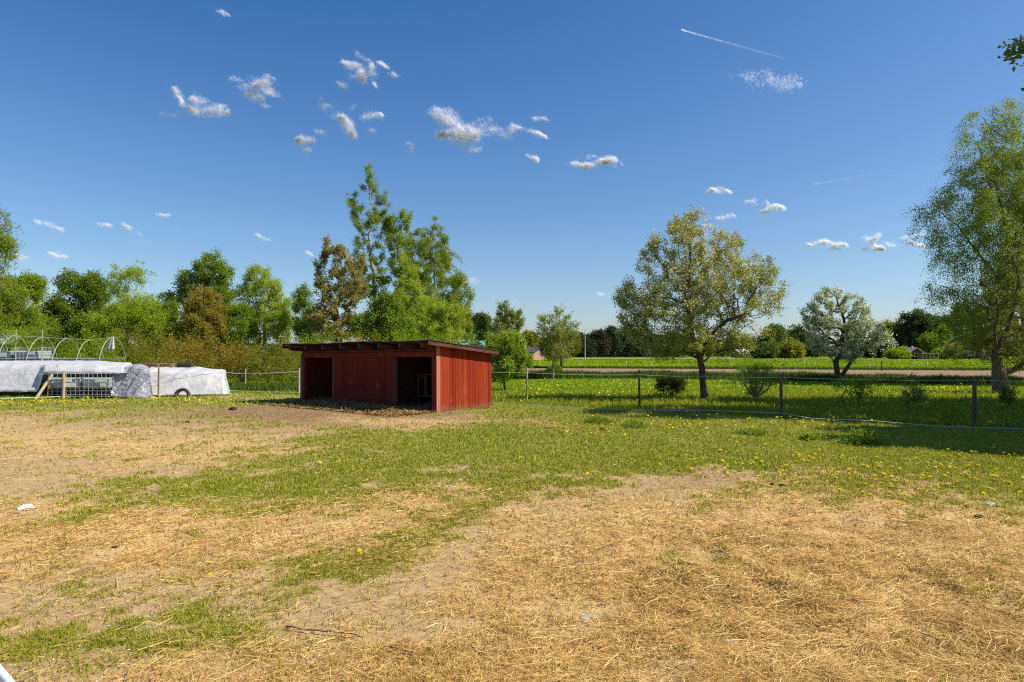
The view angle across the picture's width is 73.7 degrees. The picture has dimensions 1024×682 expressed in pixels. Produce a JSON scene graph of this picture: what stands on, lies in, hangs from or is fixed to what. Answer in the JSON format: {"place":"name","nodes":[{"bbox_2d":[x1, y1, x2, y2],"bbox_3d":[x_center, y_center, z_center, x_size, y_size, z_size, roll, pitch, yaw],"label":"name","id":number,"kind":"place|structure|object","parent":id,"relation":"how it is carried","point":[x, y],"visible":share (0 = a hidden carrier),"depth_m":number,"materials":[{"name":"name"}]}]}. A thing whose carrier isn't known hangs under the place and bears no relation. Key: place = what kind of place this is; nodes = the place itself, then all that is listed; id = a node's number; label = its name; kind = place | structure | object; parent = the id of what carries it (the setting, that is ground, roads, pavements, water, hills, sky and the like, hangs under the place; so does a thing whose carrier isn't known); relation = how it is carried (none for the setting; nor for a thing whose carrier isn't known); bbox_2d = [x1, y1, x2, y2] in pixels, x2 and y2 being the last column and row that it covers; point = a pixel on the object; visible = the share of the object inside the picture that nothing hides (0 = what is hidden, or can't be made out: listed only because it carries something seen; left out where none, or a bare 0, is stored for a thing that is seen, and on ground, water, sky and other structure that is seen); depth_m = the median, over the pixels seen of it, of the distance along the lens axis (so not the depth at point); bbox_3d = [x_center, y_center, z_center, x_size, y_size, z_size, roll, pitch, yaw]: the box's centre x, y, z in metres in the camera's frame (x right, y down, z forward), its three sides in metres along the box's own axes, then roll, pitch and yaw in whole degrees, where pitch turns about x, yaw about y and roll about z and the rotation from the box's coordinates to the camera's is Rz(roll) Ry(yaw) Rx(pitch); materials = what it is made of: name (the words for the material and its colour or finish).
{"place":"outdoors","nodes":[
{"label":"outdoors","id":0,"kind":"place"},
{"bbox_2d":[0,664,15,681],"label":"fence rope","id":1,"kind":"object","parent":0,"point":[5,676],"visible":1,"depth_m":1.35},
{"bbox_2d":[0,354,1023,681],"bbox_3d":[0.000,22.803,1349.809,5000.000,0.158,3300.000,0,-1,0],"label":"ground","id":2,"kind":"structure","parent":0,"point":[320,604],"depth_m":6.35,"materials":[{"name":"soil"}]},
{"bbox_2d":[0,206,34,346],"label":"birch tree","id":3,"kind":"object","parent":2,"relation":"on","point":[7,245],"visible":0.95,"depth_m":46.16,"materials":[{"name":"green plant"}]},
{"bbox_2d":[0,321,48,350],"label":"thicket bush","id":4,"kind":"object","parent":2,"relation":"on","point":[25,339],"visible":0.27,"depth_m":37.87,"materials":[{"name":"green plant"}]},
{"bbox_2d":[0,268,60,350],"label":"maple tree","id":5,"kind":"object","parent":2,"relation":"on","point":[36,282],"visible":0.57,"depth_m":47.78,"materials":[{"name":"green plant"}]},
{"bbox_2d":[12,316,85,359],"bbox_3d":[-26.253,0.437,38.878,3.862,4.103,3.798,1,-1,-32],"label":"thicket bush","id":6,"kind":"object","parent":2,"relation":"on","point":[46,340],"visible":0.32,"depth_m":38.94,"materials":[{"name":"green plant"}]},
{"bbox_2d":[0,330,125,384],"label":"tunnel frame","id":7,"kind":"object","parent":2,"relation":"on","point":[42,358],"visible":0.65,"depth_m":32.99,"materials":[{"name":"metal"}]},
{"bbox_2d":[48,372,95,397],"bbox_3d":[-16.758,1.673,26.020,1.176,0.967,1.031,0,-1,-1],"label":"caged tank","id":8,"kind":"object","parent":2,"relation":"on","point":[72,384],"visible":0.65,"depth_m":25.56,"materials":[{"name":"white plastic"}]},
{"bbox_2d":[0,360,131,391],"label":"plastic cover","id":9,"kind":"object","parent":8,"relation":"on","point":[38,371],"visible":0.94,"depth_m":25.99,"materials":[{"name":"plastic"}]},
{"bbox_2d":[38,267,114,359],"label":"maple tree","id":10,"kind":"object","parent":2,"relation":"on","point":[88,289],"visible":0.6,"depth_m":49.34,"materials":[{"name":"green plant"}]},
{"bbox_2d":[51,319,125,361],"bbox_3d":[-23.504,0.607,38.069,3.973,3.685,3.312,0,-1,0],"label":"thicket bush","id":11,"kind":"object","parent":2,"relation":"on","point":[73,354],"visible":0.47,"depth_m":37.91,"materials":[{"name":"green plant"}]},
{"bbox_2d":[79,372,113,397],"bbox_3d":[-15.601,1.673,26.049,1.176,0.967,1.031,0,-1,1],"label":"caged tank","id":12,"kind":"object","parent":2,"relation":"on","point":[100,386],"visible":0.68,"depth_m":25.59,"materials":[{"name":"white plastic"}]},
{"bbox_2d":[87,314,152,363],"bbox_3d":[-22.807,0.554,39.901,3.801,4.251,3.623,-1,-1,37],"label":"thicket bush","id":13,"kind":"object","parent":2,"relation":"on","point":[131,345],"visible":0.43,"depth_m":39.91,"materials":[{"name":"green plant"}]},
{"bbox_2d":[77,295,171,361],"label":"maple tree","id":14,"kind":"object","parent":2,"relation":"on","point":[137,311],"visible":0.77,"depth_m":48.10,"materials":[{"name":"green plant"}]},
{"bbox_2d":[102,259,160,363],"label":"birch tree","id":15,"kind":"object","parent":2,"relation":"on","point":[133,273],"visible":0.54,"depth_m":53.81,"materials":[{"name":"green plant"}]},
{"bbox_2d":[111,364,152,397],"bbox_3d":[-14.663,1.506,26.293,1.370,1.247,2.698,1,-1,-31],"label":"plastic cover","id":16,"kind":"object","parent":2,"relation":"on","point":[135,381],"visible":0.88,"depth_m":25.69,"materials":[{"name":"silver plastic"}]},
{"bbox_2d":[125,322,186,367],"bbox_3d":[-20.421,0.771,38.981,3.729,3.848,3.281,0,-1,28],"label":"thicket bush","id":17,"kind":"object","parent":2,"relation":"on","point":[140,357],"visible":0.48,"depth_m":38.66,"materials":[{"name":"green plant"}]},
{"bbox_2d":[136,296,190,355],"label":"maple tree","id":18,"kind":"object","parent":2,"relation":"on","point":[172,305],"visible":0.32,"depth_m":51.56,"materials":[{"name":"green plant"}]},
{"bbox_2d":[38,380,297,393],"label":"tall weeds","id":19,"kind":"object","parent":2,"relation":"on","point":[254,386],"visible":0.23,"depth_m":30.38,"materials":[{"name":"plant"}]},
{"bbox_2d":[150,327,212,365],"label":"thicket bush","id":20,"kind":"object","parent":2,"relation":"on","point":[170,358],"visible":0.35,"depth_m":36.78,"materials":[{"name":"green plant"}]},
{"bbox_2d":[150,367,229,395],"bbox_3d":[-13.312,1.640,28.141,3.191,1.172,2.954,0,-1,-19],"label":"plastic cover","id":21,"kind":"object","parent":2,"relation":"on","point":[199,381],"visible":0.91,"depth_m":27.07,"materials":[{"name":"plastic"}]},
{"bbox_2d":[155,247,238,307],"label":"maple tree","id":22,"kind":"object","parent":2,"relation":"on","point":[221,281],"visible":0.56,"depth_m":54.44,"materials":[{"name":"green plant"}]},
{"bbox_2d":[169,282,233,367],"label":"beech tree","id":23,"kind":"object","parent":2,"relation":"on","point":[199,311],"visible":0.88,"depth_m":49.08,"materials":[{"name":"green plant"}]},
{"bbox_2d":[174,325,239,381],"bbox_3d":[-15.807,0.927,35.881,3.221,3.469,3.284,1,-1,-39],"label":"thicket bush","id":24,"kind":"object","parent":2,"relation":"on","point":[199,362],"visible":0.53,"depth_m":35.81,"materials":[{"name":"green plant"}]},
{"bbox_2d":[211,297,261,370],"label":"maple tree","id":25,"kind":"object","parent":2,"relation":"on","point":[246,327],"visible":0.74,"depth_m":50.45,"materials":[{"name":"green plant"}]},
{"bbox_2d":[201,336,272,383],"bbox_3d":[-14.368,1.221,36.060,3.294,3.201,3.220,-1,-1,39],"label":"thicket bush","id":26,"kind":"object","parent":2,"relation":"on","point":[234,366],"visible":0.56,"depth_m":35.77,"materials":[{"name":"green plant"}]},
{"bbox_2d":[233,261,294,363],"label":"birch tree","id":27,"kind":"object","parent":2,"relation":"on","point":[278,315],"visible":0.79,"depth_m":52.52,"materials":[{"name":"green plant"}]},
{"bbox_2d":[231,331,300,382],"bbox_3d":[-12.435,0.999,35.125,3.291,3.008,3.088,1,-1,-39],"label":"thicket bush","id":28,"kind":"object","parent":2,"relation":"on","point":[282,364],"visible":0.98,"depth_m":34.80,"materials":[{"name":"green plant"}]},
{"bbox_2d":[266,322,310,382],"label":"thicket bush","id":29,"kind":"object","parent":2,"relation":"on","point":[295,367],"visible":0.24,"depth_m":36.91,"materials":[{"name":"green plant"}]},
{"bbox_2d":[288,282,319,342],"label":"aspen tree","id":30,"kind":"object","parent":2,"relation":"on","point":[299,303],"visible":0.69,"depth_m":51.63,"materials":[{"name":"green plant"}]},
{"bbox_2d":[290,324,345,365],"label":"thicket bush","id":31,"kind":"object","parent":2,"relation":"on","point":[319,340],"visible":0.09,"depth_m":40.92,"materials":[{"name":"green plant"}]},
{"bbox_2d":[285,625,364,637],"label":"twig","id":32,"kind":"object","parent":2,"relation":"on","point":[299,628],"visible":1,"depth_m":4.24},
{"bbox_2d":[303,234,370,342],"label":"aspen tree","id":33,"kind":"object","parent":2,"relation":"on","point":[320,314],"visible":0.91,"depth_m":49.62,"materials":[{"name":"green plant"}]},
{"bbox_2d":[344,160,398,308],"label":"birch tree","id":34,"kind":"object","parent":2,"relation":"on","point":[369,223],"visible":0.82,"depth_m":55.98,"materials":[{"name":"green plant"}]},
{"bbox_2d":[256,396,486,416],"bbox_3d":[-4.551,2.031,22.032,6.774,0.372,4.255,-1,-1,38],"label":"straw","id":35,"kind":"object","parent":2,"relation":"on","point":[319,403],"visible":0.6,"depth_m":20.61,"materials":[{"name":"plant"}]},
{"bbox_2d":[347,285,420,340],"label":"maple tree","id":36,"kind":"object","parent":2,"relation":"on","point":[386,311],"visible":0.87,"depth_m":44.42,"materials":[{"name":"green plant"}]},
{"bbox_2d":[282,339,499,411],"bbox_3d":[-4.185,1.209,22.672,7.200,2.337,3.170,-1,-2,38],"label":"pony shelter","id":37,"kind":"object","parent":2,"relation":"on","point":[382,372],"visible":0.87,"depth_m":21.45,"materials":[{"name":"red wood"}]},
{"bbox_2d":[373,321,426,340],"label":"thicket bush","id":38,"kind":"object","parent":2,"relation":"on","point":[395,335],"visible":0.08,"depth_m":41.96,"materials":[{"name":"green plant"}]},
{"bbox_2d":[380,208,422,286],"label":"birch tree","id":39,"kind":"object","parent":2,"relation":"on","point":[391,244],"visible":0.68,"depth_m":56.90,"materials":[{"name":"green plant"}]},
{"bbox_2d":[416,374,431,403],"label":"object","id":40,"kind":"structure","parent":2,"relation":"on","point":[418,380],"depth_m":21.41,"materials":[{"name":"brown wood"}]},
{"bbox_2d":[392,249,468,343],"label":"birch tree","id":41,"kind":"object","parent":2,"relation":"on","point":[426,310],"visible":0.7,"depth_m":48.48,"materials":[{"name":"green plant"}]},
{"bbox_2d":[395,215,475,340],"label":"birch tree","id":42,"kind":"object","parent":2,"relation":"on","point":[441,255],"visible":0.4,"depth_m":53.55,"materials":[{"name":"green plant"}]},
{"bbox_2d":[438,266,474,343],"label":"birch tree","id":43,"kind":"object","parent":2,"relation":"on","point":[457,280],"visible":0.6,"depth_m":49.86,"materials":[{"name":"green plant"}]},
{"bbox_2d":[461,304,474,341],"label":"birch tree","id":44,"kind":"object","parent":2,"relation":"on","point":[467,330],"visible":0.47,"depth_m":77.73,"materials":[{"name":"green plant"}]},
{"bbox_2d":[458,329,484,346],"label":"thicket bush","id":45,"kind":"object","parent":2,"relation":"on","point":[478,344],"visible":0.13,"depth_m":39.91,"materials":[{"name":"green plant"}]},
{"bbox_2d":[474,311,492,339],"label":"poplar tree","id":46,"kind":"object","parent":2,"relation":"on","point":[483,319],"visible":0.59,"depth_m":99.49,"materials":[{"name":"green plant"}]},
{"bbox_2d":[0,377,994,434],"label":"dandelions","id":47,"kind":"object","parent":2,"relation":"on","point":[642,395],"visible":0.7,"depth_m":24.86,"materials":[{"name":"plant"}]},
{"bbox_2d":[482,299,525,360],"bbox_3d":[-0.447,-0.008,40.036,2.710,4.982,2.269,0,-1,0],"label":"birch tree","id":48,"kind":"object","parent":2,"relation":"on","point":[504,321],"visible":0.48,"depth_m":39.80,"materials":[{"name":"green plant"}]},
{"bbox_2d":[483,327,534,389],"bbox_3d":[-0.216,0.846,30.921,2.571,3.012,2.050,0,-1,0],"label":"blossom shrub","id":49,"kind":"object","parent":2,"relation":"on","point":[516,356],"visible":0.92,"depth_m":30.67,"materials":[{"name":"green plant"}]},
{"bbox_2d":[0,409,1023,681],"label":"straw","id":50,"kind":"object","parent":2,"relation":"on","point":[514,675],"visible":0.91,"depth_m":4.91,"materials":[{"name":"plant"}]},
{"bbox_2d":[0,332,1023,356],"bbox_3d":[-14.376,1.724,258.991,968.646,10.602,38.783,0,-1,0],"label":"wood","id":51,"kind":"object","parent":2,"relation":"on","point":[581,333],"visible":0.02,"depth_m":243.19,"materials":[{"name":"green plant"}]},
{"bbox_2d":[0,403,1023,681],"bbox_3d":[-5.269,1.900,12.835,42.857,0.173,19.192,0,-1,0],"label":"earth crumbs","id":52,"kind":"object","parent":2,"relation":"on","point":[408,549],"visible":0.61,"depth_m":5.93,"materials":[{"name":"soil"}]},
{"bbox_2d":[522,327,539,346],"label":"tree","id":53,"kind":"object","parent":2,"relation":"on","point":[532,341],"visible":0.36,"depth_m":198.24,"materials":[{"name":"green plant"}]},
{"bbox_2d":[525,347,546,359],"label":"brick house","id":54,"kind":"structure","parent":2,"relation":"on","point":[533,351],"depth_m":140.95,"materials":[{"name":"brick"}]},
{"bbox_2d":[532,303,581,378],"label":"aspen tree","id":55,"kind":"object","parent":2,"relation":"on","point":[558,329],"visible":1,"depth_m":43.84,"materials":[{"name":"green plant"}]},
{"bbox_2d":[535,329,584,366],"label":"willow bush","id":56,"kind":"object","parent":2,"relation":"on","point":[576,347],"visible":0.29,"depth_m":71.34,"materials":[{"name":"green plant"}]},
{"bbox_2d":[573,334,597,356],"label":"pine tree","id":57,"kind":"object","parent":2,"relation":"on","point":[589,347],"visible":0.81,"depth_m":213.31,"materials":[{"name":"green plant"}]},
{"bbox_2d":[578,416,620,424],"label":"leafy weed","id":58,"kind":"object","parent":2,"relation":"on","point":[595,419],"visible":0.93,"depth_m":16.50,"materials":[{"name":"green plant"}]},
{"bbox_2d":[588,329,611,356],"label":"pine tree","id":59,"kind":"object","parent":2,"relation":"on","point":[600,338],"visible":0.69,"depth_m":215.85,"materials":[{"name":"green plant"}]},
{"bbox_2d":[602,324,625,356],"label":"pine tree","id":60,"kind":"object","parent":2,"relation":"on","point":[616,346],"visible":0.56,"depth_m":218.74,"materials":[{"name":"green plant"}]},
{"bbox_2d":[618,327,638,356],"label":"pine tree","id":61,"kind":"object","parent":2,"relation":"on","point":[630,348],"visible":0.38,"depth_m":221.44,"materials":[{"name":"green plant"}]},
{"bbox_2d":[619,420,650,428],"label":"leafy weed","id":62,"kind":"object","parent":2,"relation":"on","point":[634,423],"visible":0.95,"depth_m":15.59,"materials":[{"name":"green plant"}]},
{"bbox_2d":[628,329,650,356],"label":"pine tree","id":63,"kind":"object","parent":2,"relation":"on","point":[639,353],"visible":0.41,"depth_m":224.04,"materials":[{"name":"green plant"}]},
{"bbox_2d":[652,372,688,395],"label":"dark bush","id":64,"kind":"object","parent":2,"relation":"on","point":[673,384],"visible":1,"depth_m":26.19,"materials":[{"name":"green plant"}]},
{"bbox_2d":[610,204,790,399],"bbox_3d":[6.835,-1.403,24.672,6.517,7.315,3.782,0,-1,0],"label":"apple tree","id":65,"kind":"object","parent":2,"relation":"on","point":[689,231],"visible":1,"depth_m":24.20,"materials":[{"name":"green plant"}]},
{"bbox_2d":[476,515,1023,681],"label":"straw","id":66,"kind":"object","parent":2,"relation":"on","point":[813,581],"visible":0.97,"depth_m":4.87,"materials":[{"name":"plant"}]},
{"bbox_2d":[737,426,769,435],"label":"leafy weed","id":67,"kind":"object","parent":2,"relation":"on","point":[755,432],"visible":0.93,"depth_m":14.34,"materials":[{"name":"green plant"}]},
{"bbox_2d":[730,359,779,400],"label":"twiggy bush","id":68,"kind":"object","parent":2,"relation":"on","point":[755,393],"visible":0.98,"depth_m":23.78,"materials":[{"name":"green plant"}]},
{"bbox_2d":[494,402,1023,428],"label":"fence tape","id":69,"kind":"object","parent":2,"relation":"on","point":[777,412],"visible":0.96,"depth_m":18.13,"materials":[{"name":"plastic"}]},
{"bbox_2d":[748,338,781,358],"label":"bush","id":70,"kind":"object","parent":2,"relation":"on","point":[766,349],"visible":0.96,"depth_m":170.34,"materials":[{"name":"green plant"}]},
{"bbox_2d":[507,368,1023,386],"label":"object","id":71,"kind":"object","parent":2,"relation":"on","point":[940,379],"visible":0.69,"depth_m":41.72,"materials":[{"name":"plant"}]},
{"bbox_2d":[753,323,792,357],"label":"tree","id":72,"kind":"object","parent":2,"relation":"on","point":[780,331],"visible":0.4,"depth_m":187.84,"materials":[{"name":"green plant"}]},
{"bbox_2d":[779,374,782,415],"bbox_3d":[7.194,1.530,18.206,0.090,1.296,0.121,0,-1,-20],"label":"fence post","id":73,"kind":"object","parent":2,"relation":"on","point":[781,392],"visible":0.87,"depth_m":18.20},
{"bbox_2d":[503,372,1023,381],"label":"fence tape","id":74,"kind":"object","parent":73,"relation":"attached to","point":[732,377],"visible":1,"depth_m":18.62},
{"bbox_2d":[777,337,807,357],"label":"bush","id":75,"kind":"object","parent":2,"relation":"on","point":[790,348],"visible":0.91,"depth_m":174.01,"materials":[{"name":"green plant"}]},
{"bbox_2d":[785,323,826,357],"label":"tree","id":76,"kind":"object","parent":2,"relation":"on","point":[799,333],"visible":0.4,"depth_m":197.57,"materials":[{"name":"green plant"}]},
{"bbox_2d":[831,376,857,406],"bbox_3d":[10.614,1.623,21.751,0.917,1.186,0.798,1,-1,-37],"label":"sapling","id":77,"kind":"object","parent":2,"relation":"on","point":[843,380],"visible":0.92,"depth_m":21.74,"materials":[{"name":"green plant"}]},
{"bbox_2d":[797,285,901,381],"bbox_3d":[19.737,-0.410,40.072,5.751,5.842,3.224,0,-1,0],"label":"apple tree","id":78,"kind":"object","parent":2,"relation":"on","point":[853,352],"visible":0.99,"depth_m":39.74,"materials":[{"name":"green plant"}]},
{"bbox_2d":[832,340,884,357],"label":"tree","id":79,"kind":"object","parent":2,"relation":"on","point":[879,354],"visible":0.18,"depth_m":182.49,"materials":[{"name":"green plant"}]},
{"bbox_2d":[835,427,888,445],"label":"leafy weed","id":80,"kind":"object","parent":2,"relation":"on","point":[871,438],"visible":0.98,"depth_m":12.86,"materials":[{"name":"green plant"}]},
{"bbox_2d":[852,376,878,406],"bbox_3d":[10.870,1.639,21.062,0.766,1.105,0.546,-1,-1,44],"label":"sapling","id":81,"kind":"object","parent":2,"relation":"on","point":[860,386],"visible":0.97,"depth_m":21.05,"materials":[{"name":"green plant"}]},
{"bbox_2d":[876,317,897,356],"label":"tree","id":82,"kind":"object","parent":2,"relation":"on","point":[890,325],"visible":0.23,"depth_m":183.40,"materials":[{"name":"green plant"}]},
{"bbox_2d":[881,345,913,358],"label":"bush","id":83,"kind":"object","parent":2,"relation":"on","point":[899,352],"visible":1,"depth_m":156.96,"materials":[{"name":"plant"}]},
{"bbox_2d":[898,372,929,408],"bbox_3d":[12.202,1.561,20.732,0.858,1.267,0.749,-1,-1,33],"label":"sapling","id":84,"kind":"object","parent":2,"relation":"on","point":[919,395],"visible":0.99,"depth_m":20.70,"materials":[{"name":"green plant"}]},
{"bbox_2d":[890,307,943,352],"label":"tree","id":85,"kind":"object","parent":2,"relation":"on","point":[910,331],"visible":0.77,"depth_m":176.57,"materials":[{"name":"green plant"}]},
{"bbox_2d":[917,321,951,352],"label":"tree","id":86,"kind":"object","parent":2,"relation":"on","point":[926,341],"visible":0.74,"depth_m":167.22,"materials":[{"name":"green plant"}]},
{"bbox_2d":[900,96,1023,367],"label":"birch tree","id":87,"kind":"object","parent":2,"relation":"on","point":[997,206],"visible":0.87,"depth_m":35.87,"materials":[{"name":"green plant"}]},
{"bbox_2d":[947,336,992,358],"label":"gambrel house","id":88,"kind":"structure","parent":2,"relation":"on","point":[969,352],"depth_m":164.52,"materials":[{"name":"glass"}]},
{"bbox_2d":[972,377,976,425],"bbox_3d":[10.859,1.504,15.996,0.094,1.308,0.129,0,-1,-23],"label":"fence post","id":89,"kind":"object","parent":2,"relation":"on","point":[974,397],"visible":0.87,"depth_m":15.98,"materials":[{"name":"wood"}]},
{"bbox_2d":[931,301,1022,347],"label":"tree","id":90,"kind":"object","parent":2,"relation":"on","point":[943,317],"visible":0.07,"depth_m":202.40,"materials":[{"name":"green plant"}]},
{"bbox_2d":[951,225,1023,392],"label":"apple tree","id":91,"kind":"object","parent":2,"relation":"on","point":[1000,373],"visible":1,"depth_m":28.65,"materials":[{"name":"green plant"}]},
{"bbox_2d":[994,383,1019,407],"bbox_3d":[14.767,1.707,20.372,0.663,0.929,0.592,1,-1,-37],"label":"sapling","id":92,"kind":"object","parent":2,"relation":"on","point":[1004,395],"visible":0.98,"depth_m":20.33,"materials":[{"name":"green plant"}]},
{"bbox_2d":[997,34,1023,90],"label":"lime tree","id":93,"kind":"object","parent":2,"relation":"on","point":[1008,54],"visible":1,"depth_m":17.91,"materials":[{"name":"green plant"}]},
{"bbox_2d":[0,388,1023,681],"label":"grass","id":94,"kind":"structure","parent":0,"point":[228,482],"depth_m":10.21,"materials":[{"name":"plant"}]},
{"bbox_2d":[0,0,1023,343],"label":"sky","id":95,"kind":"structure","parent":0,"point":[160,134],"materials":[{"name":"blue"}]},
{"bbox_2d":[1,377,1023,429],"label":"lawn grass","id":96,"kind":"structure","parent":0,"point":[825,383],"depth_m":30.25,"materials":[{"name":"plant"}]},
{"bbox_2d":[209,357,1023,370],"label":"field","id":97,"kind":"structure","parent":0,"point":[692,364],"depth_m":109.03,"materials":[{"name":"green plant"}]},
{"bbox_2d":[493,368,1023,376],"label":"ploughed field","id":98,"kind":"structure","parent":0,"point":[951,372],"depth_m":59.04,"materials":[{"name":"soil"}]},
{"bbox_2d":[496,365,1023,370],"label":"field edge weeds","id":99,"kind":"object","parent":98,"relation":"on","point":[783,368],"visible":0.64,"depth_m":66.37,"materials":[{"name":"plant"}]},
{"bbox_2d":[568,358,1009,358],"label":"road","id":100,"kind":"structure","parent":0,"point":[716,358],"depth_m":170.87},
{"bbox_3d":[-24.937,1.771,33.576,1.266,0.967,1.066,0,-1,0],"label":"caged tank","id":101,"kind":"object","parent":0,"visible":0},
{"bbox_2d":[0,347,25,360],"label":"caged tank","id":102,"kind":"object","parent":101,"relation":"on","point":[6,354],"visible":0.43,"depth_m":33.10,"materials":[{"name":"white plastic"}]},
{"bbox_3d":[-23.573,1.771,33.576,1.266,0.967,1.066,0,-1,0],"label":"caged tank","id":103,"kind":"object","parent":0,"visible":0},
{"bbox_2d":[12,347,53,360],"bbox_3d":[-23.573,0.786,33.584,1.316,0.967,1.081,0,-1,0],"label":"caged tank","id":104,"kind":"object","parent":103,"relation":"on","point":[32,354],"visible":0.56,"depth_m":33.13,"materials":[{"name":"white plastic"}]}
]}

